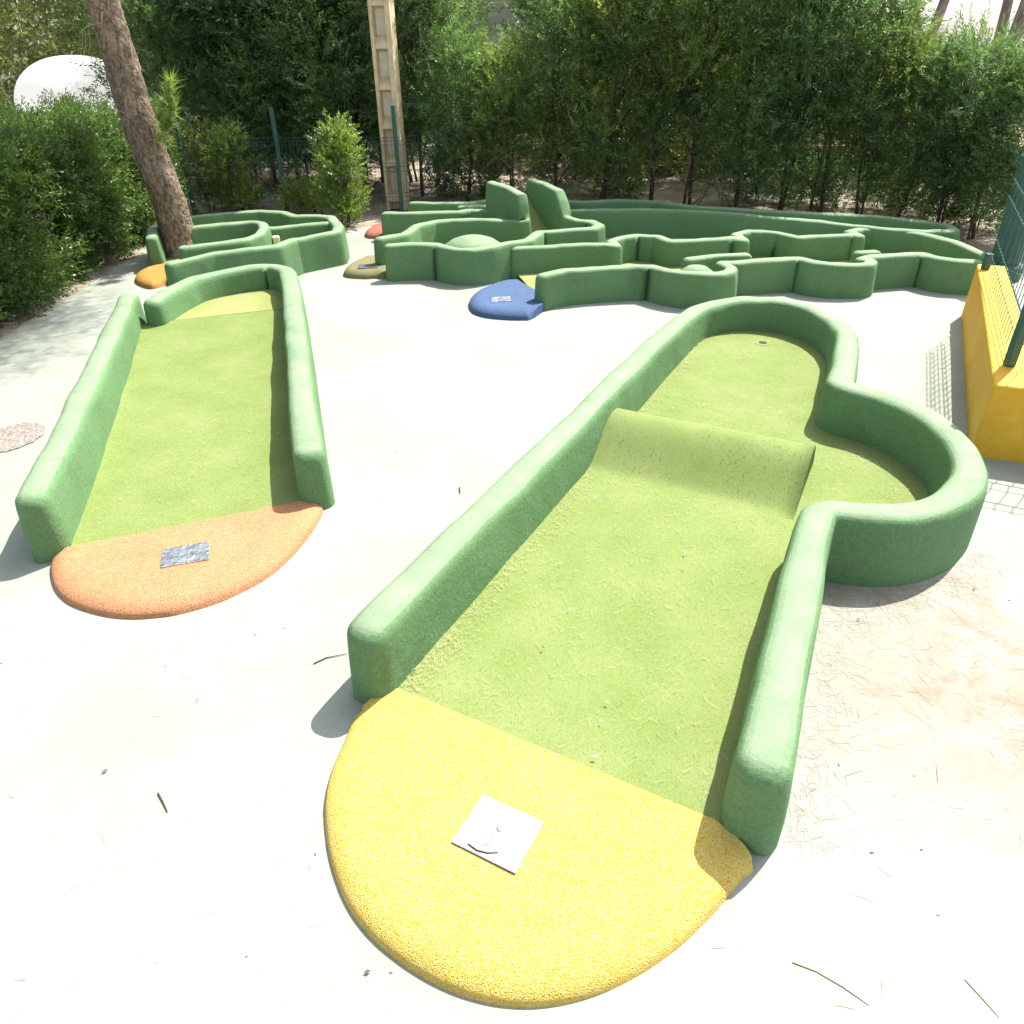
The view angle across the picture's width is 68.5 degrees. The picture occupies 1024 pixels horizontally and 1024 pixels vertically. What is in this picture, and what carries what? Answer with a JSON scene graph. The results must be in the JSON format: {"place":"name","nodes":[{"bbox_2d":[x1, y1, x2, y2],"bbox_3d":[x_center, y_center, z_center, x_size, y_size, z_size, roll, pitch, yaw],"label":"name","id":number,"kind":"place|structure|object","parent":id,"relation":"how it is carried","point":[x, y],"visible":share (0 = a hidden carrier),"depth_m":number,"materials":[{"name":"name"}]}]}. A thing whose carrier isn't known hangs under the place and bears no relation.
{"place":"outdoors","nodes":[
{"label":"outdoors","id":0,"kind":"place"},
{"bbox_2d":[0,226,1023,1023],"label":"concrete pad","id":1,"kind":"object","parent":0,"point":[226,880],"visible":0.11,"depth_m":2.51,"materials":[{"name":"white concrete"}]},
{"bbox_2d":[0,422,44,451],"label":"gravel","id":2,"kind":"structure","parent":1,"relation":"on","point":[13,436],"depth_m":4.52,"materials":[{"name":"beige gravel"}]},
{"bbox_2d":[157,792,167,811],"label":"twig","id":3,"kind":"object","parent":1,"relation":"on","point":[160,797],"visible":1,"depth_m":2.33,"materials":[{"name":"wood"}]},
{"bbox_2d":[15,264,334,618],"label":"minigolf lane","id":4,"kind":"structure","parent":1,"relation":"on","point":[174,561],"depth_m":4.00,"materials":[{"name":"green paint"}]},
{"bbox_2d":[135,210,349,288],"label":"minigolf lane","id":5,"kind":"structure","parent":1,"relation":"on","point":[301,244],"depth_m":7.60,"materials":[{"name":"green paint"}]},
{"bbox_2d":[314,653,346,663],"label":"twig","id":6,"kind":"object","parent":1,"relation":"on","point":[328,657],"visible":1,"depth_m":2.87,"materials":[{"name":"brown wood"}]},
{"bbox_2d":[344,178,604,285],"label":"minigolf lane","id":7,"kind":"structure","parent":1,"relation":"on","point":[466,251],"depth_m":7.59,"materials":[{"name":"green paint"}]},
{"bbox_2d":[3,290,1023,1015],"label":"fallen needles","id":8,"kind":"object","parent":1,"relation":"on","point":[839,590],"visible":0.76,"depth_m":2.76,"materials":[{"name":"beige plant"}]},
{"bbox_2d":[325,296,987,1007],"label":"minigolf lane","id":9,"kind":"structure","parent":1,"relation":"on","point":[613,866],"depth_m":2.72,"materials":[{"name":"green paint"}]},
{"bbox_2d":[468,843,497,852],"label":"twig","id":10,"kind":"object","parent":9,"relation":"on","point":[480,850],"visible":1,"depth_m":2.12,"materials":[{"name":"wood"}]},
{"bbox_2d":[81,310,914,796],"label":"dry clippings","id":11,"kind":"object","parent":9,"relation":"on","point":[527,546],"visible":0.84,"depth_m":3.22,"materials":[{"name":"brown plant"}]},
{"bbox_2d":[365,199,959,253],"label":"minigolf lane","id":12,"kind":"structure","parent":1,"relation":"on","point":[618,217],"depth_m":8.54,"materials":[{"name":"green paint"}]},
{"bbox_2d":[469,228,984,320],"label":"minigolf lane","id":13,"kind":"structure","parent":1,"relation":"on","point":[680,273],"depth_m":6.71,"materials":[{"name":"green paint"}]},
{"bbox_2d":[792,962,867,1004],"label":"twig","id":14,"kind":"object","parent":1,"relation":"on","point":[829,979],"visible":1,"depth_m":1.88,"materials":[{"name":"brown wood"}]},
{"bbox_2d":[964,979,997,1015],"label":"twig","id":15,"kind":"object","parent":1,"relation":"on","point":[980,996],"visible":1,"depth_m":1.84,"materials":[{"name":"brown wood"}]},
{"bbox_2d":[961,264,1023,462],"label":"yellow wall","id":16,"kind":"structure","parent":1,"relation":"on","point":[994,387],"depth_m":4.35,"materials":[{"name":"paint"}]},
{"bbox_2d":[981,147,1023,366],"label":"fence","id":17,"kind":"object","parent":16,"relation":"on","point":[1015,346],"visible":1,"depth_m":4.78,"materials":[{"name":"green metal"}]},
{"bbox_2d":[991,154,1023,281],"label":"fence","id":18,"kind":"object","parent":1,"relation":"on","point":[1020,199],"visible":0.38,"depth_m":6.86,"materials":[{"name":"green metal"}]},
{"bbox_2d":[0,114,1023,337],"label":"ground","id":19,"kind":"structure","parent":0,"point":[672,184],"depth_m":10.79,"materials":[{"name":"soil"}]},
{"bbox_2d":[14,55,117,120],"bbox_3d":[-6.755,-6.216,11.985,1.858,1.813,1.858,-1,32,0],"label":"dome tent","id":20,"kind":"object","parent":19,"relation":"on","point":[58,74],"visible":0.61,"depth_m":11.11,"materials":[{"name":"white fabric"}]},
{"bbox_2d":[0,84,200,329],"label":"conifer hedge","id":21,"kind":"object","parent":19,"relation":"on","point":[72,186],"visible":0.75,"depth_m":7.28,"materials":[{"name":"green plant"}]},
{"bbox_2d":[19,0,184,119],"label":"pine tree","id":22,"kind":"object","parent":19,"relation":"on","point":[46,4],"visible":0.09,"depth_m":15.61,"materials":[{"name":"green plant"}]},
{"bbox_2d":[77,0,193,258],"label":"pine tree","id":23,"kind":"object","parent":19,"relation":"on","point":[148,142],"visible":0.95,"depth_m":7.29,"materials":[{"name":"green plant"}]},
{"bbox_2d":[58,0,264,193],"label":"cypress tree","id":24,"kind":"object","parent":19,"relation":"on","point":[124,3],"visible":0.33,"depth_m":10.33,"materials":[{"name":"green plant"}]},
{"bbox_2d":[122,0,257,174],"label":"cypress tree","id":25,"kind":"object","parent":19,"relation":"on","point":[182,109],"visible":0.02,"depth_m":11.22,"materials":[{"name":"green plant"}]},
{"bbox_2d":[121,0,282,188],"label":"cypress tree","id":26,"kind":"object","parent":19,"relation":"on","point":[192,91],"visible":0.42,"depth_m":10.42,"materials":[{"name":"green plant"}]},
{"bbox_2d":[171,113,238,213],"bbox_3d":[-4.125,-4.677,10.118,0.937,1.257,0.885,-1,32,0],"label":"shrub","id":27,"kind":"object","parent":19,"relation":"on","point":[186,132],"visible":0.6,"depth_m":9.95,"materials":[{"name":"green plant"}]},
{"bbox_2d":[139,0,295,180],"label":"cypress tree","id":28,"kind":"object","parent":19,"relation":"on","point":[210,94],"visible":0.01,"depth_m":11.36,"materials":[{"name":"green plant"}]},
{"bbox_2d":[188,114,272,210],"bbox_3d":[-3.732,-4.593,10.053,0.955,1.286,0.966,-1,32,0],"label":"shrub","id":29,"kind":"object","parent":19,"relation":"on","point":[220,143],"visible":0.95,"depth_m":9.94,"materials":[{"name":"green plant"}]},
{"bbox_2d":[165,0,340,190],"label":"cypress tree","id":30,"kind":"object","parent":19,"relation":"on","point":[265,107],"visible":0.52,"depth_m":10.47,"materials":[{"name":"green plant"}]},
{"bbox_2d":[187,6,333,179],"bbox_3d":[-3.896,-7.355,11.381,2.668,4.451,2.644,22,39,31],"label":"cypress tree","id":31,"kind":"object","parent":19,"relation":"on","point":[258,83],"visible":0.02,"depth_m":11.00,"materials":[{"name":"green plant"}]},
{"bbox_2d":[215,0,354,187],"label":"cypress tree","id":32,"kind":"object","parent":19,"relation":"on","point":[237,96],"visible":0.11,"depth_m":10.68,"materials":[{"name":"green plant"}]},
{"bbox_2d":[225,0,373,189],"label":"cypress tree","id":33,"kind":"object","parent":19,"relation":"on","point":[311,17],"visible":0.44,"depth_m":10.36,"materials":[{"name":"green plant"}]},
{"bbox_2d":[267,167,343,214],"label":"shrub","id":34,"kind":"object","parent":19,"relation":"on","point":[297,191],"visible":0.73,"depth_m":9.84,"materials":[{"name":"green plant"}]},
{"bbox_2d":[255,1,378,177],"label":"cypress tree","id":35,"kind":"object","parent":19,"relation":"on","point":[319,53],"visible":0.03,"depth_m":10.92,"materials":[{"name":"green plant"}]},
{"bbox_2d":[170,105,485,214],"bbox_3d":[-2.264,-4.632,9.896,4.027,1.270,0.718,-7,33,-10],"label":"fence","id":36,"kind":"object","parent":19,"relation":"on","point":[276,141],"visible":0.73,"depth_m":9.89,"materials":[{"name":"green metal"}]},
{"bbox_2d":[304,110,373,226],"bbox_3d":[-2.089,-4.104,9.088,0.840,1.422,0.869,-10,33,-14],"label":"shrub","id":37,"kind":"object","parent":19,"relation":"on","point":[339,155],"visible":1,"depth_m":9.00,"materials":[{"name":"green plant"}]},
{"bbox_2d":[303,2,378,178],"bbox_3d":[-2.610,-6.776,11.768,2.172,3.003,2.104,-17,36,-24],"label":"cypress tree","id":38,"kind":"object","parent":19,"relation":"on","point":[345,111],"visible":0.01,"depth_m":11.85,"materials":[{"name":"green plant"}]},
{"bbox_2d":[256,0,426,191],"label":"cypress tree","id":39,"kind":"object","parent":19,"relation":"on","point":[312,62],"visible":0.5,"depth_m":10.18,"materials":[{"name":"green plant"}]},
{"bbox_2d":[295,0,445,182],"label":"cypress tree","id":40,"kind":"object","parent":19,"relation":"on","point":[356,115],"visible":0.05,"depth_m":10.92,"materials":[{"name":"green plant"}]},
{"bbox_2d":[367,0,409,209],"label":"concrete pole","id":41,"kind":"object","parent":19,"relation":"on","point":[382,23],"visible":0.75,"depth_m":9.47,"materials":[{"name":"beige concrete"}]},
{"bbox_2d":[322,0,468,181],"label":"cypress tree","id":42,"kind":"object","parent":19,"relation":"on","point":[410,178],"visible":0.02,"depth_m":10.94,"materials":[{"name":"green plant"}]},
{"bbox_2d":[334,0,490,195],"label":"cypress tree","id":43,"kind":"object","parent":19,"relation":"on","point":[415,79],"visible":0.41,"depth_m":10.05,"materials":[{"name":"green plant"}]},
{"bbox_2d":[349,0,508,184],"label":"cypress tree","id":44,"kind":"object","parent":19,"relation":"on","point":[463,4],"visible":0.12,"depth_m":10.69,"materials":[{"name":"green plant"}]},
{"bbox_2d":[419,150,472,200],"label":"shrub","id":45,"kind":"object","parent":19,"relation":"on","point":[444,185],"visible":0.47,"depth_m":10.88,"materials":[{"name":"green plant"}]},
{"bbox_2d":[404,7,517,200],"bbox_3d":[-0.665,-5.385,10.122,1.646,2.349,1.699,0,32,2],"label":"cypress tree","id":46,"kind":"object","parent":19,"relation":"on","point":[452,75],"visible":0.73,"depth_m":9.89,"materials":[{"name":"green plant"}]},
{"bbox_2d":[439,0,499,39],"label":"pine tree","id":47,"kind":"object","parent":19,"relation":"on","point":[470,13],"visible":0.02,"depth_m":15.16,"materials":[{"name":"green plant"}]},
{"bbox_2d":[0,0,945,121],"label":"wood","id":48,"kind":"object","parent":19,"relation":"on","point":[37,48],"visible":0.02,"depth_m":22.11,"materials":[{"name":"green plant"}]},
{"bbox_2d":[459,155,501,196],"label":"shrub","id":49,"kind":"object","parent":19,"relation":"on","point":[474,168],"visible":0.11,"depth_m":10.93,"materials":[{"name":"green plant"}]},
{"bbox_2d":[448,0,545,127],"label":"tree","id":50,"kind":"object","parent":19,"relation":"on","point":[502,14],"depth_m":17.57,"materials":[{"name":"green plant"}]},
{"bbox_2d":[446,27,573,198],"bbox_3d":[-0.085,-5.173,9.968,1.552,2.133,1.508,-18,36,-25],"label":"cypress tree","id":51,"kind":"object","parent":19,"relation":"on","point":[500,59],"visible":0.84,"depth_m":9.66,"materials":[{"name":"green plant"}]},
{"bbox_2d":[504,105,552,172],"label":"green shrub","id":52,"kind":"object","parent":19,"relation":"on","point":[534,156],"visible":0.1,"depth_m":12.96,"materials":[{"name":"green plant"}]},
{"bbox_2d":[489,0,629,199],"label":"cypress tree","id":53,"kind":"object","parent":19,"relation":"on","point":[550,6],"visible":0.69,"depth_m":9.47,"materials":[{"name":"green plant"}]},
{"bbox_2d":[528,92,604,171],"bbox_3d":[1.059,-6.388,12.746,1.547,1.525,1.542,24,40,33],"label":"dry shrub","id":54,"kind":"object","parent":19,"relation":"on","point":[561,157],"visible":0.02,"depth_m":12.95,"materials":[{"name":"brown plant"}]},
{"bbox_2d":[492,0,651,181],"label":"cypress tree","id":55,"kind":"object","parent":19,"relation":"on","point":[521,2],"visible":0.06,"depth_m":10.86,"materials":[{"name":"green plant"}]},
{"bbox_2d":[564,177,599,194],"bbox_3d":[1.111,-4.760,11.083,0.692,0.353,0.059,-1,32,0],"label":"timber pole","id":56,"kind":"object","parent":19,"relation":"on","point":[576,182],"visible":0.42,"depth_m":11.05,"materials":[{"name":"brown wood"}]},
{"bbox_2d":[531,0,707,200],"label":"cypress tree","id":57,"kind":"object","parent":19,"relation":"on","point":[601,8],"visible":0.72,"depth_m":9.18,"materials":[{"name":"green plant"}]},
{"bbox_2d":[589,144,650,197],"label":"shrub","id":58,"kind":"object","parent":19,"relation":"on","point":[634,186],"visible":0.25,"depth_m":10.77,"materials":[{"name":"green plant"}]},
{"bbox_2d":[575,3,710,177],"bbox_3d":[1.994,-6.906,11.193,2.378,3.738,2.222,-5,33,-7],"label":"cypress tree","id":59,"kind":"object","parent":19,"relation":"on","point":[638,107],"visible":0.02,"depth_m":11.58,"materials":[{"name":"green plant"}]},
{"bbox_2d":[644,136,685,174],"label":"green shrub","id":60,"kind":"object","parent":19,"relation":"on","point":[678,170],"visible":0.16,"depth_m":12.52,"materials":[{"name":"green plant"}]},
{"bbox_2d":[586,0,752,199],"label":"cypress tree","id":61,"kind":"object","parent":19,"relation":"on","point":[675,99],"visible":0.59,"depth_m":9.16,"materials":[{"name":"green plant"}]},
{"bbox_2d":[650,126,726,172],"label":"dry shrub","id":62,"kind":"object","parent":19,"relation":"on","point":[684,158],"visible":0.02,"depth_m":12.79,"materials":[{"name":"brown plant"}]},
{"bbox_2d":[610,0,797,207],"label":"cypress tree","id":63,"kind":"object","parent":19,"relation":"on","point":[686,22],"visible":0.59,"depth_m":8.84,"materials":[{"name":"green plant"}]},
{"bbox_2d":[661,8,760,181],"bbox_3d":[3.024,-6.553,11.280,2.114,3.018,2.182,-6,33,-8],"label":"cypress tree","id":64,"kind":"object","parent":19,"relation":"on","point":[676,149],"visible":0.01,"depth_m":11.74,"materials":[{"name":"green plant"}]},
{"bbox_2d":[725,141,791,202],"bbox_3d":[3.413,-4.633,10.341,0.928,0.915,0.925,18,37,27],"label":"shrub","id":65,"kind":"object","parent":19,"relation":"on","point":[745,196],"visible":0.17,"depth_m":10.38,"materials":[{"name":"green plant"}]},
{"bbox_2d":[670,0,851,207],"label":"cypress tree","id":66,"kind":"object","parent":19,"relation":"on","point":[745,99],"visible":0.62,"depth_m":8.89,"materials":[{"name":"green plant"}]},
{"bbox_2d":[517,138,1009,182],"bbox_3d":[4.772,-5.410,11.573,9.489,0.620,0.100,4,33,8],"label":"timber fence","id":67,"kind":"object","parent":19,"relation":"on","point":[675,162],"visible":0.17,"depth_m":11.85,"materials":[{"name":"brown wood"}]},
{"bbox_2d":[730,0,867,176],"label":"cypress tree","id":68,"kind":"object","parent":19,"relation":"on","point":[785,85],"visible":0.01,"depth_m":10.97,"materials":[{"name":"green plant"}]},
{"bbox_2d":[768,153,830,206],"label":"shrub","id":69,"kind":"object","parent":19,"relation":"on","point":[789,197],"visible":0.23,"depth_m":10.12,"materials":[{"name":"green plant"}]},
{"bbox_2d":[708,0,913,209],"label":"cypress tree","id":70,"kind":"object","parent":19,"relation":"on","point":[781,191],"visible":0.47,"depth_m":8.75,"materials":[{"name":"green plant"}]},
{"bbox_2d":[793,135,830,161],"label":"green shrub","id":71,"kind":"object","parent":19,"relation":"on","point":[814,150],"visible":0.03,"depth_m":11.97,"materials":[{"name":"green plant"}]},
{"bbox_2d":[809,150,869,210],"bbox_3d":[4.316,-4.371,9.959,0.848,0.839,0.851,-3,32,-3],"label":"shrub","id":72,"kind":"object","parent":19,"relation":"on","point":[828,197],"visible":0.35,"depth_m":9.88,"materials":[{"name":"green plant"}]},
{"bbox_2d":[802,83,886,174],"bbox_3d":[5.582,-6.312,12.399,1.740,1.716,1.735,-12,34,-17],"label":"dry shrub","id":73,"kind":"object","parent":19,"relation":"on","point":[837,142],"depth_m":12.41,"materials":[{"name":"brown plant"}]},
{"bbox_2d":[748,0,952,212],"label":"cypress tree","id":74,"kind":"object","parent":19,"relation":"on","point":[890,5],"visible":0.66,"depth_m":8.52,"materials":[{"name":"green plant"}]},
{"bbox_2d":[849,168,903,209],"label":"shrub","id":75,"kind":"object","parent":19,"relation":"on","point":[880,201],"visible":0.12,"depth_m":9.89,"materials":[{"name":"green plant"}]},
{"bbox_2d":[807,6,959,216],"bbox_3d":[4.408,-4.664,8.957,1.594,2.255,1.641,17,36,26],"label":"cypress tree","id":76,"kind":"object","parent":19,"relation":"on","point":[840,126],"visible":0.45,"depth_m":8.62,"materials":[{"name":"green plant"}]},
{"bbox_2d":[878,162,935,216],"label":"shrub","id":77,"kind":"object","parent":19,"relation":"on","point":[892,205],"visible":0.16,"depth_m":9.50,"materials":[{"name":"green plant"}]},
{"bbox_2d":[875,0,949,126],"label":"eucalyptus tree","id":78,"kind":"object","parent":19,"relation":"on","point":[943,4],"visible":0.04,"depth_m":12.37,"materials":[{"name":"brown plant"}]},
{"bbox_2d":[847,5,1003,220],"bbox_3d":[4.700,-4.460,8.625,1.584,2.261,1.635,5,33,9],"label":"cypress tree","id":79,"kind":"object","parent":19,"relation":"on","point":[890,118],"visible":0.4,"depth_m":8.44,"materials":[{"name":"green plant"}]},
{"bbox_2d":[867,0,1023,222],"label":"cypress tree","id":80,"kind":"object","parent":19,"relation":"on","point":[999,41],"visible":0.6,"depth_m":8.10,"materials":[{"name":"green plant"}]},
{"bbox_2d":[916,180,975,224],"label":"shrub","id":81,"kind":"object","parent":19,"relation":"on","point":[935,205],"visible":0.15,"depth_m":9.11,"materials":[{"name":"green plant"}]},
{"bbox_2d":[917,11,1023,238],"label":"cypress tree","id":82,"kind":"object","parent":19,"relation":"on","point":[1001,63],"visible":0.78,"depth_m":7.85,"materials":[{"name":"green plant"}]},
{"bbox_2d":[940,176,1014,232],"bbox_3d":[5.560,-3.723,8.834,0.967,0.953,0.964,17,36,25],"label":"shrub","id":83,"kind":"object","parent":19,"relation":"on","point":[955,211],"visible":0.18,"depth_m":8.88,"materials":[{"name":"green plant"}]},
{"bbox_2d":[951,44,1023,226],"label":"cypress tree","id":84,"kind":"object","parent":19,"relation":"on","point":[998,140],"visible":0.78,"depth_m":7.71,"materials":[{"name":"green plant"}]},
{"bbox_2d":[978,0,1023,138],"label":"eucalyptus tree","id":85,"kind":"object","parent":19,"relation":"on","point":[1007,5],"visible":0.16,"depth_m":12.29,"materials":[{"name":"brown plant"}]},
{"bbox_2d":[1,312,1022,972],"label":"fallen petals","id":86,"kind":"object","parent":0,"point":[541,646],"visible":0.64,"depth_m":2.55,"materials":[{"name":"plant"}]},
{"bbox_2d":[0,0,1023,113],"label":"sky","id":87,"kind":"structure","parent":0,"point":[953,6],"materials":[{"name":"white"}]}
]}

